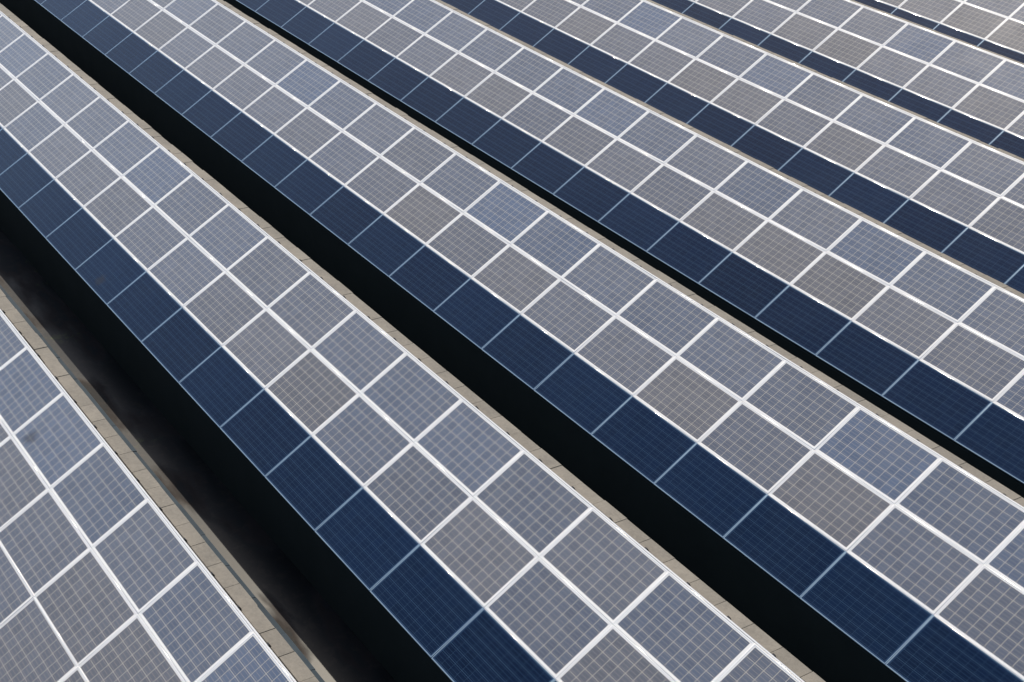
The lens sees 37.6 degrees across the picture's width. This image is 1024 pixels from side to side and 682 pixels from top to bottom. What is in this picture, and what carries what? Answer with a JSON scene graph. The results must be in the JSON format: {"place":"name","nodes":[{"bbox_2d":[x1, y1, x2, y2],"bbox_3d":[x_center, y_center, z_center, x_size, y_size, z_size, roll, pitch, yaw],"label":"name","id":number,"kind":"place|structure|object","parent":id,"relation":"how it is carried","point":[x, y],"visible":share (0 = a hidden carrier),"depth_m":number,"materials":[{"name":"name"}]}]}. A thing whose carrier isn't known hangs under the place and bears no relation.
{"place":"outdoors","nodes":[
{"label":"outdoors","id":0,"kind":"place"},
{"bbox_2d":[0,229,395,681],"bbox_3d":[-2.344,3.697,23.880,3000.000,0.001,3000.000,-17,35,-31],"label":"ground","id":1,"kind":"structure","parent":0,"point":[325,639],"depth_m":25.66,"materials":[{"name":"grey concrete"}]},
{"bbox_2d":[0,285,324,681],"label":"solar panel array","id":2,"kind":"object","parent":1,"relation":"on","point":[115,566],"visible":1,"depth_m":20.84,"materials":[{"name":"glass"}]},
{"bbox_2d":[0,3,824,681],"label":"solar panel array","id":3,"kind":"object","parent":1,"relation":"on","point":[414,511],"visible":1,"depth_m":24.02,"materials":[{"name":"glass"}]},
{"bbox_2d":[0,0,1023,681],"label":"solar panel array","id":4,"kind":"object","parent":1,"relation":"on","point":[820,524],"visible":1,"depth_m":26.23,"materials":[{"name":"glass"}]},
{"bbox_2d":[223,0,1023,497],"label":"solar panel array","id":5,"kind":"object","parent":1,"relation":"on","point":[915,334],"visible":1,"depth_m":31.37,"materials":[{"name":"glass"}]},
{"bbox_2d":[441,0,1023,293],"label":"solar panel array","id":6,"kind":"object","parent":1,"relation":"on","point":[951,192],"visible":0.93,"depth_m":36.23,"materials":[{"name":"glass"}]},
{"bbox_2d":[651,0,1023,158],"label":"solar panel array","id":7,"kind":"object","parent":1,"relation":"on","point":[971,90],"visible":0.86,"depth_m":40.39,"materials":[{"name":"glass"}]},
{"bbox_2d":[855,0,1023,62],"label":"solar panel array","id":8,"kind":"object","parent":1,"relation":"on","point":[996,26],"visible":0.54,"depth_m":44.01,"materials":[{"name":"glass"}]}
]}

